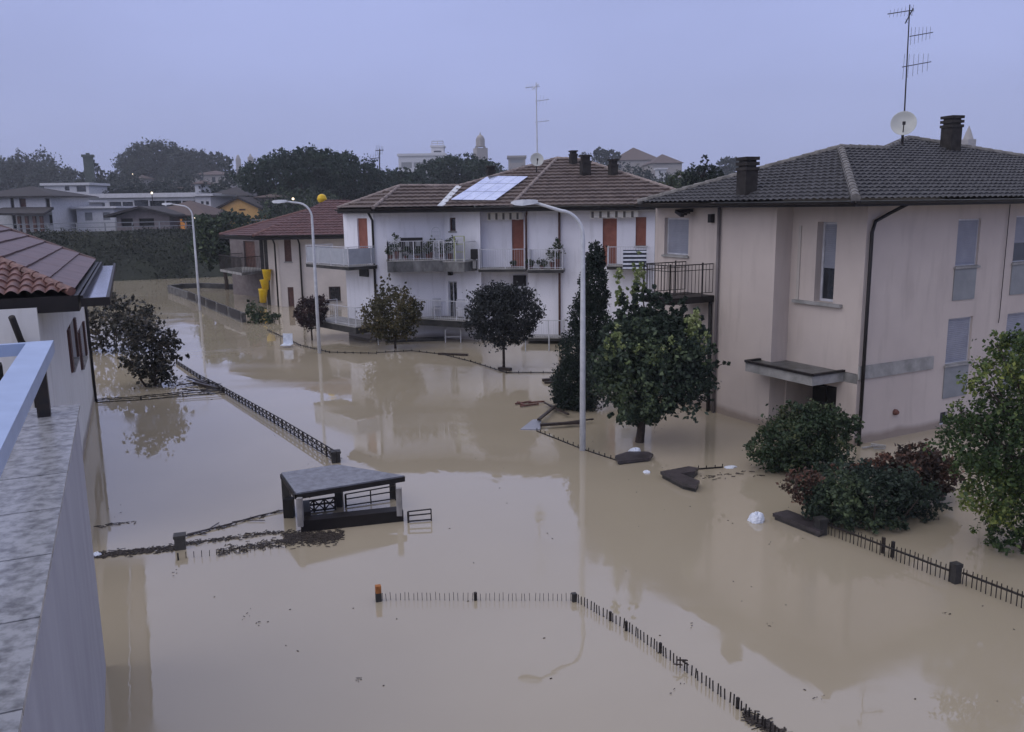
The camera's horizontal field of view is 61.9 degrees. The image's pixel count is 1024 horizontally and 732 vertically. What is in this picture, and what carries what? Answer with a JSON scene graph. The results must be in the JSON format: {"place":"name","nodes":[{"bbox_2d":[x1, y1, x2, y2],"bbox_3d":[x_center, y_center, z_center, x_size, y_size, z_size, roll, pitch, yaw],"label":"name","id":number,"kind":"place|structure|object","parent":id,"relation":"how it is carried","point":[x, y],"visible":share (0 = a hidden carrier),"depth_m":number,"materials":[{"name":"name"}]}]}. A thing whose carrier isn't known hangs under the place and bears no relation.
{"place":"outdoors","nodes":[
{"label":"outdoors","id":0,"kind":"place"},
{"bbox_2d":[0,0,1023,191],"label":"sky","id":1,"kind":"structure","parent":0,"point":[772,81],"materials":[{"name":"blue"}]},
{"bbox_2d":[30,171,1023,280],"bbox_3d":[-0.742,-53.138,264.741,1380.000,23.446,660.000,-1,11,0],"label":"ground","id":2,"kind":"structure","parent":0,"point":[125,273],"depth_m":84.62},
{"bbox_2d":[0,207,53,232],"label":"porch","id":3,"kind":"object","parent":2,"relation":"on","point":[25,211],"visible":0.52,"depth_m":94.58,"materials":[{"name":"white wood"}]},
{"bbox_2d":[0,144,81,190],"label":"woods","id":4,"kind":"object","parent":2,"relation":"on","point":[17,172],"visible":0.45,"depth_m":278.05,"materials":[{"name":"green plant"}]},
{"bbox_2d":[0,186,98,232],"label":"house","id":5,"kind":"structure","parent":2,"relation":"on","point":[61,202],"depth_m":98.70,"materials":[{"name":"paint"}]},
{"bbox_2d":[0,404,105,731],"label":"parapet","id":6,"kind":"structure","parent":2,"relation":"on","point":[52,668],"depth_m":7.55,"materials":[{"name":"concrete"}]},
{"bbox_2d":[0,340,54,476],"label":"terrace railing","id":7,"kind":"object","parent":6,"relation":"on","point":[23,382],"visible":1,"depth_m":8.83,"materials":[{"name":"metal"}]},
{"bbox_2d":[0,224,115,455],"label":"house","id":8,"kind":"structure","parent":2,"relation":"on","point":[50,290],"depth_m":18.76,"materials":[{"name":"paint"}]},
{"bbox_2d":[40,183,109,193],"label":"house","id":9,"kind":"structure","parent":2,"relation":"on","point":[88,188],"depth_m":171.25,"materials":[{"name":"white paint"}]},
{"bbox_2d":[81,153,95,182],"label":"watch tower","id":10,"kind":"structure","parent":2,"relation":"on","point":[88,164],"depth_m":222.97,"materials":[{"name":"stone"}]},
{"bbox_2d":[77,160,127,188],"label":"tree","id":11,"kind":"object","parent":2,"relation":"on","point":[99,177],"visible":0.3,"depth_m":252.92,"materials":[{"name":"green plant"}]},
{"bbox_2d":[70,206,135,231],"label":"house","id":12,"kind":"structure","parent":2,"relation":"on","point":[90,216],"depth_m":102.43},
{"bbox_2d":[1,219,267,231],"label":"guardrail","id":13,"kind":"object","parent":2,"relation":"on","point":[77,227],"visible":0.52,"depth_m":89.98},
{"bbox_2d":[21,221,258,279],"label":"embankment scrub","id":14,"kind":"object","parent":2,"relation":"on","point":[88,241],"visible":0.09,"depth_m":85.22,"materials":[{"name":"plant"}]},
{"bbox_2d":[103,206,184,230],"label":"house","id":15,"kind":"structure","parent":2,"relation":"on","point":[146,215],"depth_m":97.52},
{"bbox_2d":[85,192,221,205],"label":"apartment building","id":16,"kind":"structure","parent":2,"relation":"on","point":[131,199],"depth_m":125.48,"materials":[{"name":"white concrete"}]},
{"bbox_2d":[110,137,206,187],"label":"tree","id":17,"kind":"object","parent":2,"relation":"on","point":[142,158],"visible":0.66,"depth_m":294.71,"materials":[{"name":"green plant"}]},
{"bbox_2d":[92,157,242,193],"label":"woods","id":18,"kind":"object","parent":2,"relation":"on","point":[166,186],"visible":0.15,"depth_m":193.81,"materials":[{"name":"green plant"}]},
{"bbox_2d":[45,185,341,230],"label":"woods","id":19,"kind":"object","parent":2,"relation":"on","point":[272,211],"visible":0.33,"depth_m":112.32,"materials":[{"name":"green plant"}]},
{"bbox_2d":[167,200,231,229],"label":"house","id":20,"kind":"structure","parent":2,"relation":"on","point":[196,208],"depth_m":101.91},
{"bbox_2d":[192,180,213,192],"bbox_3d":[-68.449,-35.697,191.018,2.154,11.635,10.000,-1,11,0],"label":"house","id":21,"kind":"structure","parent":2,"relation":"on","point":[198,186],"depth_m":186.57,"materials":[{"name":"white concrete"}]},
{"bbox_2d":[186,148,233,172],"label":"tree","id":22,"kind":"object","parent":2,"relation":"on","point":[209,161],"visible":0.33,"depth_m":318.82,"materials":[{"name":"green plant"}]},
{"bbox_2d":[190,194,236,207],"bbox_3d":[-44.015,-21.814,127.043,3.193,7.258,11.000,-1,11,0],"label":"apartment building","id":23,"kind":"structure","parent":2,"relation":"on","point":[214,200],"depth_m":122.33,"materials":[{"name":"white paint"}]},
{"bbox_2d":[192,171,240,187],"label":"house","id":24,"kind":"structure","parent":2,"relation":"on","point":[213,176],"depth_m":293.01,"materials":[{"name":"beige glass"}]},
{"bbox_2d":[216,187,256,197],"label":"building","id":25,"kind":"structure","parent":2,"relation":"on","point":[237,191],"depth_m":136.69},
{"bbox_2d":[216,196,269,225],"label":"house","id":26,"kind":"structure","parent":2,"relation":"on","point":[248,206],"depth_m":110.04,"materials":[{"name":"yellow paint"}]},
{"bbox_2d":[229,142,357,209],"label":"stone pine","id":27,"kind":"object","parent":2,"relation":"on","point":[307,167],"visible":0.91,"depth_m":125.06,"materials":[{"name":"green plant"}]},
{"bbox_2d":[217,199,407,306],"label":"house","id":28,"kind":"structure","parent":2,"relation":"on","point":[277,244],"depth_m":57.85,"materials":[{"name":"paint"}]},
{"bbox_2d":[245,241,255,266],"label":"balcony door","id":29,"kind":"structure","parent":28,"relation":"in","point":[249,245],"depth_m":64.79,"materials":[{"name":"brown wood"}]},
{"bbox_2d":[258,262,271,302],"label":"rubbish chute","id":30,"kind":"object","parent":28,"relation":"attached to","point":[265,284],"visible":1,"depth_m":58.33,"materials":[{"name":"yellow plastic"}]},
{"bbox_2d":[284,240,292,262],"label":"window","id":31,"kind":"structure","parent":28,"relation":"in","point":[287,243],"depth_m":57.37,"materials":[{"name":"brown wood"}]},
{"bbox_2d":[329,286,341,301],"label":"window","id":32,"kind":"structure","parent":28,"relation":"in","point":[334,292],"depth_m":58.00,"materials":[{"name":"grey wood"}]},
{"bbox_2d":[316,150,389,199],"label":"stone pine","id":33,"kind":"object","parent":2,"relation":"on","point":[364,183],"visible":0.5,"depth_m":134.51,"materials":[{"name":"green plant"}]},
{"bbox_2d":[368,166,440,194],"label":"stone pine","id":34,"kind":"object","parent":2,"relation":"on","point":[393,177],"visible":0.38,"depth_m":149.16,"materials":[{"name":"green plant"}]},
{"bbox_2d":[397,153,447,176],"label":"building","id":35,"kind":"structure","parent":2,"relation":"on","point":[410,160],"depth_m":389.13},
{"bbox_2d":[413,152,506,183],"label":"stone pine","id":36,"kind":"object","parent":2,"relation":"on","point":[467,169],"visible":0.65,"depth_m":158.02,"materials":[{"name":"green plant"}]},
{"bbox_2d":[473,133,487,160],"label":"bell tower","id":37,"kind":"structure","parent":2,"relation":"on","point":[480,153],"depth_m":405.69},
{"bbox_2d":[305,156,689,342],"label":"house","id":38,"kind":"structure","parent":2,"relation":"on","point":[498,230],"depth_m":41.47,"materials":[{"name":"paint"}]},
{"bbox_2d":[358,218,367,247],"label":"shuttered door","id":39,"kind":"structure","parent":38,"relation":"in","point":[362,222],"depth_m":42.43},
{"bbox_2d":[401,237,422,259],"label":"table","id":40,"kind":"object","parent":38,"relation":"on","point":[418,240],"visible":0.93,"depth_m":41.18,"materials":[{"name":"white metal"}]},
{"bbox_2d":[449,281,457,315],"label":"terrace door","id":41,"kind":"structure","parent":38,"relation":"in","point":[452,284],"depth_m":42.54,"materials":[{"name":"white paint"}]},
{"bbox_2d":[512,219,523,266],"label":"shuttered door","id":42,"kind":"structure","parent":38,"relation":"in","point":[517,225],"depth_m":41.62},
{"bbox_2d":[525,82,548,152],"bbox_3d":[1.140,-11.243,39.266,1.204,3.425,0.362,-7,12,-28],"label":"television antenna","id":43,"kind":"object","parent":38,"relation":"on","point":[536,86],"visible":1,"depth_m":39.10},
{"bbox_2d":[530,153,543,171],"bbox_3d":[1.144,-9.321,39.079,0.505,0.871,0.414,6,13,32],"label":"satellite dish","id":44,"kind":"object","parent":38,"relation":"attached to","point":[536,159],"visible":1,"depth_m":39.09,"materials":[{"name":"metal"}]},
{"bbox_2d":[579,155,591,175],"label":"chimney","id":45,"kind":"object","parent":38,"relation":"on","point":[585,165],"visible":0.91,"depth_m":43.20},
{"bbox_2d":[603,218,616,263],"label":"shuttered door","id":46,"kind":"structure","parent":38,"relation":"in","point":[609,224],"depth_m":40.38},
{"bbox_2d":[607,159,618,174],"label":"chimney","id":47,"kind":"object","parent":38,"relation":"on","point":[612,165],"visible":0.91,"depth_m":43.03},
{"bbox_2d":[635,217,645,245],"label":"window","id":48,"kind":"structure","parent":38,"relation":"in","point":[640,221],"depth_m":40.11,"materials":[{"name":"wood"}]},
{"bbox_2d":[507,155,526,169],"bbox_3d":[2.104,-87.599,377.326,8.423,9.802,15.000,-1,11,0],"label":"chimney","id":49,"kind":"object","parent":2,"relation":"on","point":[517,161],"depth_m":370.15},
{"bbox_2d":[593,147,621,163],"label":"tree","id":50,"kind":"object","parent":2,"relation":"on","point":[604,154],"visible":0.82,"depth_m":290.54,"materials":[{"name":"green plant"}]},
{"bbox_2d":[510,151,752,214],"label":"woods","id":51,"kind":"object","parent":2,"relation":"on","point":[648,174],"visible":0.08,"depth_m":238.17,"materials":[{"name":"green plant"}]},
{"bbox_2d":[617,148,655,173],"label":"church nave","id":52,"kind":"structure","parent":2,"relation":"on","point":[634,157],"depth_m":343.46,"materials":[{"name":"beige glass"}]},
{"bbox_2d":[642,154,683,178],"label":"house","id":53,"kind":"structure","parent":2,"relation":"on","point":[672,165],"depth_m":322.14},
{"bbox_2d":[658,169,698,188],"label":"leafy tree","id":54,"kind":"object","parent":2,"relation":"on","point":[671,182],"visible":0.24,"depth_m":87.54,"materials":[{"name":"green plant"}]},
{"bbox_2d":[681,154,723,184],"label":"tree","id":55,"kind":"object","parent":2,"relation":"on","point":[704,176],"visible":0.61,"depth_m":60.30,"materials":[{"name":"green plant"}]},
{"bbox_2d":[716,156,738,174],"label":"tree","id":56,"kind":"object","parent":2,"relation":"on","point":[726,160],"visible":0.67,"depth_m":291.30,"materials":[{"name":"green plant"}]},
{"bbox_2d":[634,135,1023,445],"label":"house","id":57,"kind":"structure","parent":2,"relation":"on","point":[852,298],"depth_m":24.30,"materials":[{"name":"white paint"}]},
{"bbox_2d":[661,218,688,257],"bbox_3d":[5.409,-4.193,27.843,0.266,1.270,1.347,-6,12,-28],"label":"window","id":58,"kind":"structure","parent":57,"relation":"in","point":[678,228],"depth_m":27.92,"materials":[{"name":"white paint"}]},
{"bbox_2d":[735,157,759,200],"bbox_3d":[6.763,-5.373,24.553,0.443,1.240,0.552,-4,11,-17],"label":"chimney","id":59,"kind":"object","parent":57,"relation":"on","point":[747,177],"visible":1,"depth_m":24.35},
{"bbox_2d":[792,222,842,307],"bbox_3d":[8.557,-2.825,23.538,0.416,2.272,1.697,-6,12,-28],"label":"window","id":60,"kind":"structure","parent":57,"relation":"in","point":[829,228],"depth_m":23.56,"materials":[{"name":"glass"}]},
{"bbox_2d":[812,384,836,426],"bbox_3d":[9.453,1.806,24.978,0.110,2.985,1.791,-6,12,-28],"label":"door","id":61,"kind":"structure","parent":57,"relation":"in","point":[821,393],"depth_m":25.13,"materials":[{"name":"black metal"}]},
{"bbox_2d":[890,111,916,144],"bbox_3d":[12.076,-7.360,26.339,0.619,0.995,0.468,-4,11,-14],"label":"satellite dish","id":62,"kind":"object","parent":57,"relation":"attached to","point":[902,123],"visible":1,"depth_m":26.36,"materials":[{"name":"metal"}]},
{"bbox_2d":[887,5,932,144],"bbox_3d":[12.382,-9.030,26.563,1.470,4.172,0.518,-1,11,0],"label":"television antenna","id":63,"kind":"object","parent":57,"relation":"on","point":[909,14],"visible":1,"depth_m":26.38,"materials":[{"name":"metal"}]},
{"bbox_2d":[940,115,964,151],"bbox_3d":[14.720,-7.734,28.602,0.482,1.246,0.552,-4,11,-17],"label":"chimney","id":64,"kind":"object","parent":57,"relation":"on","point":[952,126],"visible":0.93,"depth_m":28.41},
{"bbox_2d":[944,316,972,367],"bbox_3d":[12.858,-0.707,24.605,1.221,1.392,0.206,-6,12,-28],"label":"window","id":65,"kind":"structure","parent":57,"relation":"in","point":[958,328],"depth_m":24.65,"materials":[{"name":"white paint"}]},
{"bbox_2d":[953,219,980,268],"bbox_3d":[12.855,-3.457,24.109,1.120,1.378,0.206,-6,12,-28],"label":"window","id":66,"kind":"structure","parent":57,"relation":"in","point":[967,235],"depth_m":24.16,"materials":[{"name":"white paint"}]},
{"bbox_2d":[1003,312,1023,360],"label":"window","id":67,"kind":"structure","parent":57,"relation":"in","point":[1012,318],"depth_m":25.83,"materials":[{"name":"white paint"}]},
{"bbox_2d":[1011,216,1023,264],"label":"window","id":68,"kind":"structure","parent":57,"relation":"in","point":[1018,252],"depth_m":25.33,"materials":[{"name":"white paint"}]},
{"bbox_2d":[961,126,975,145],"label":"spire","id":69,"kind":"structure","parent":2,"relation":"on","point":[967,139],"depth_m":405.94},
{"bbox_2d":[83,260,1023,731],"bbox_3d":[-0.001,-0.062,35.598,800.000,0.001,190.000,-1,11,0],"label":"water","id":70,"kind":"structure","parent":0,"point":[851,636],"depth_m":15.40,"materials":[{"name":"liquid"}]},
{"bbox_2d":[86,289,167,353],"bbox_3d":[-18.869,-1.962,40.265,4.984,4.140,3.342,-1,11,0],"label":"drowned bush","id":71,"kind":"object","parent":70,"relation":"in","point":[118,316],"visible":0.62,"depth_m":39.99,"materials":[{"name":"green plant"}]},
{"bbox_2d":[109,307,189,388],"bbox_3d":[-13.551,-0.298,32.059,2.798,3.745,2.372,-1,11,0],"label":"drowned bush","id":72,"kind":"object","parent":70,"relation":"in","point":[154,362],"visible":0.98,"depth_m":31.83,"materials":[{"name":"green plant"}]},
{"bbox_2d":[96,387,222,402],"bbox_3d":[-12.382,1.180,30.139,4.208,0.512,0.209,-4,11,-17],"label":"rail fence","id":73,"kind":"object","parent":70,"relation":"in","point":[140,397],"visible":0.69,"depth_m":30.03,"materials":[{"name":"metal"}]},
{"bbox_2d":[173,532,185,549],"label":"pillar","id":74,"kind":"structure","parent":70,"relation":"in","point":[179,538],"depth_m":16.59,"materials":[{"name":"concrete"}]},
{"bbox_2d":[162,203,200,309],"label":"street lamp","id":75,"kind":"object","parent":70,"relation":"in","point":[197,280],"visible":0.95,"depth_m":55.87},
{"bbox_2d":[176,376,219,390],"bbox_3d":[-12.001,0.700,31.996,3.318,0.072,1.353,9,14,42],"label":"drifting timber","id":76,"kind":"object","parent":70,"relation":"on","point":[202,383],"visible":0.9,"depth_m":32.03,"materials":[{"name":"brown wood"}]},
{"bbox_2d":[176,361,222,391],"bbox_3d":[-12.546,0.458,33.949,0.128,0.532,7.212,-8,13,-33],"label":"lattice fence","id":77,"kind":"object","parent":70,"relation":"in","point":[194,373],"visible":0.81,"depth_m":33.49,"materials":[{"name":"metal"}]},
{"bbox_2d":[167,283,245,322],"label":"garden wall","id":78,"kind":"structure","parent":70,"relation":"in","point":[225,310],"depth_m":61.10,"materials":[{"name":"concrete"}]},
{"bbox_2d":[184,207,251,289],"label":"leafy tree","id":79,"kind":"object","parent":70,"relation":"in","point":[213,243],"visible":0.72,"depth_m":69.47,"materials":[{"name":"green plant"}]},
{"bbox_2d":[186,510,282,535],"bbox_3d":[-5.865,3.304,17.927,2.345,0.021,0.436,-8,13,-32],"label":"branch","id":80,"kind":"object","parent":70,"relation":"on","point":[191,533],"visible":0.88,"depth_m":17.91,"materials":[{"name":"brown wood"}]},
{"bbox_2d":[245,299,280,323],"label":"shrub","id":81,"kind":"object","parent":70,"relation":"on","point":[257,316],"visible":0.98,"depth_m":49.62,"materials":[{"name":"green plant"}]},
{"bbox_2d":[223,387,337,462],"bbox_3d":[-7.457,1.741,26.507,0.084,0.612,10.619,-8,13,-33],"label":"lattice fence","id":82,"kind":"object","parent":70,"relation":"in","point":[281,422],"visible":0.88,"depth_m":25.56,"materials":[{"name":"metal"}]},
{"bbox_2d":[272,200,320,352],"bbox_3d":[-9.637,-3.208,38.429,1.780,8.407,0.266,-2,11,-9],"label":"street lamp","id":83,"kind":"object","parent":70,"relation":"in","point":[315,288],"visible":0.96,"depth_m":38.39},
{"bbox_2d":[292,294,330,339],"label":"round tree","id":84,"kind":"object","parent":70,"relation":"in","point":[306,319],"visible":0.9,"depth_m":42.50,"materials":[{"name":"brown plant"}]},
{"bbox_2d":[309,496,335,511],"bbox_3d":[-4.208,3.179,18.637,0.739,0.598,0.074,-4,11,-15],"label":"fence panel","id":85,"kind":"object","parent":70,"relation":"in","point":[315,503],"visible":0.65,"depth_m":18.62,"materials":[{"name":"metal"}]},
{"bbox_2d":[280,464,404,531],"bbox_3d":[-3.607,3.267,18.499,2.628,1.860,1.812,-4,11,-15],"label":"gate shelter","id":86,"kind":"object","parent":70,"relation":"in","point":[337,480],"visible":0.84,"depth_m":17.97,"materials":[{"name":"grey stone"}]},
{"bbox_2d":[344,485,395,507],"bbox_3d":[-3.156,3.055,19.073,1.161,0.652,0.052,-5,11,-21],"label":"fence panel","id":87,"kind":"object","parent":86,"relation":"attached to","point":[346,498],"visible":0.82,"depth_m":19.03,"materials":[{"name":"metal"}]},
{"bbox_2d":[356,273,425,348],"bbox_3d":[-5.645,-2.183,39.864,3.276,4.356,3.234,-1,11,0],"label":"round tree","id":88,"kind":"object","parent":70,"relation":"in","point":[384,322],"visible":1,"depth_m":39.35,"materials":[{"name":"green plant"}]},
{"bbox_2d":[407,508,431,522],"bbox_3d":[-1.941,3.289,17.949,0.518,0.572,0.046,-2,11,-9],"label":"fence panel","id":89,"kind":"object","parent":70,"relation":"in","point":[408,515],"visible":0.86,"depth_m":17.91,"materials":[{"name":"metal"}]},
{"bbox_2d":[376,350,551,372],"bbox_3d":[-2.125,-0.177,36.378,9.463,0.205,1.530,8,14,40],"label":"garden fence","id":90,"kind":"object","parent":70,"relation":"on","point":[468,360],"visible":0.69,"depth_m":36.20,"materials":[{"name":"metal"}]},
{"bbox_2d":[382,592,570,600],"bbox_3d":[-0.596,4.159,14.375,3.176,0.744,0.061,0,11,2],"label":"picket fence","id":91,"kind":"object","parent":70,"relation":"in","point":[475,596],"visible":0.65,"depth_m":14.30,"materials":[{"name":"metal"}]},
{"bbox_2d":[459,279,546,366],"bbox_3d":[-0.338,-1.272,34.294,3.288,4.471,3.365,-9,14,-38],"label":"round tree","id":92,"kind":"object","parent":70,"relation":"in","point":[503,300],"visible":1,"depth_m":33.57,"materials":[{"name":"green plant"}]},
{"bbox_2d":[520,419,540,429],"bbox_3d":[0.612,1.758,25.580,0.596,0.140,0.907,1,11,10],"label":"drifting board","id":93,"kind":"object","parent":70,"relation":"on","point":[533,424],"visible":0.79,"depth_m":25.41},
{"bbox_2d":[511,199,585,450],"bbox_3d":[0.995,-0.221,22.388,1.956,8.156,0.262,-2,11,-8],"label":"street lamp","id":94,"kind":"object","parent":70,"relation":"in","point":[582,355],"visible":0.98,"depth_m":22.34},
{"bbox_2d":[94,378,1014,731],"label":"floating twigs","id":95,"kind":"object","parent":70,"relation":"on","point":[308,538],"visible":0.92,"depth_m":16.90,"materials":[{"name":"wood"}]},
{"bbox_2d":[537,402,593,425],"bbox_3d":[1.611,1.448,26.668,1.721,0.113,2.981,-1,11,0],"label":"drifting timber","id":96,"kind":"object","parent":70,"relation":"on","point":[547,412],"visible":0.97,"depth_m":25.65,"materials":[{"name":"brown wood"}]},
{"bbox_2d":[548,240,611,411],"bbox_3d":[2.239,-0.909,27.438,2.209,6.247,2.235,-1,11,0],"label":"cypress","id":97,"kind":"object","parent":70,"relation":"on","point":[565,392],"visible":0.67,"depth_m":27.11,"materials":[{"name":"green plant"}]},
{"bbox_2d":[615,451,652,464],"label":"coping block","id":98,"kind":"structure","parent":70,"relation":"in","point":[628,457],"depth_m":21.96,"materials":[{"name":"concrete"}]},
{"bbox_2d":[578,251,730,442],"bbox_3d":[3.783,-0.059,23.172,3.730,6.097,3.693,-9,13,-38],"label":"round tree","id":99,"kind":"object","parent":70,"relation":"on","point":[632,356],"visible":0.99,"depth_m":22.64,"materials":[{"name":"green plant"}]},
{"bbox_2d":[576,594,779,731],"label":"picket fence","id":100,"kind":"object","parent":70,"relation":"in","point":[625,623],"visible":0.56,"depth_m":12.14,"materials":[{"name":"metal"}]},
{"bbox_2d":[660,466,699,491],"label":"coping block","id":101,"kind":"structure","parent":70,"relation":"in","point":[682,477],"depth_m":20.25,"materials":[{"name":"concrete"}]},
{"bbox_2d":[747,511,764,523],"bbox_3d":[5.046,3.127,17.678,0.330,0.224,0.274,7,13,37],"label":"plastic bag","id":102,"kind":"object","parent":70,"relation":"on","point":[755,517],"visible":1,"depth_m":17.62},
{"bbox_2d":[773,510,823,536],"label":"coping block","id":103,"kind":"structure","parent":70,"relation":"in","point":[796,520],"depth_m":17.38,"materials":[{"name":"concrete"}]},
{"bbox_2d":[742,398,864,477],"bbox_3d":[7.192,2.089,20.930,2.799,2.588,2.209,-5,11,-22],"label":"shrub","id":104,"kind":"object","parent":70,"relation":"on","point":[797,438],"visible":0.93,"depth_m":20.62,"materials":[{"name":"green plant"}]},
{"bbox_2d":[813,515,828,535],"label":"pillar","id":105,"kind":"structure","parent":70,"relation":"in","point":[821,522],"depth_m":16.86,"materials":[{"name":"concrete"}]},
{"bbox_2d":[776,451,952,533],"bbox_3d":[7.288,2.883,17.658,3.672,2.230,2.029,-1,11,0],"label":"hedge","id":106,"kind":"object","parent":70,"relation":"on","point":[847,494],"visible":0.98,"depth_m":17.25,"materials":[{"name":"green plant"}]},
{"bbox_2d":[828,523,949,581],"bbox_3d":[6.974,3.676,15.928,0.152,0.913,2.572,-7,12,-29],"label":"railing fence","id":107,"kind":"object","parent":70,"relation":"in","point":[883,546],"visible":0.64,"depth_m":15.78,"materials":[{"name":"metal"}]},
{"bbox_2d":[830,438,964,499],"bbox_3d":[8.434,2.674,18.758,2.939,2.203,1.351,-1,11,0],"label":"shrub","id":108,"kind":"object","parent":70,"relation":"in","point":[933,466],"visible":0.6,"depth_m":18.45,"materials":[{"name":"red plant"}]},
{"bbox_2d":[949,561,963,584],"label":"pillar","id":109,"kind":"structure","parent":70,"relation":"in","point":[956,567],"depth_m":14.66,"materials":[{"name":"concrete"}]},
{"bbox_2d":[920,323,1023,555],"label":"leafy tree","id":110,"kind":"object","parent":70,"relation":"on","point":[1004,478],"visible":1,"depth_m":15.59,"materials":[{"name":"green plant"}]},
{"bbox_2d":[962,569,1023,607],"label":"railing fence","id":111,"kind":"object","parent":70,"relation":"in","point":[996,585],"visible":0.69,"depth_m":14.17,"materials":[{"name":"metal"}]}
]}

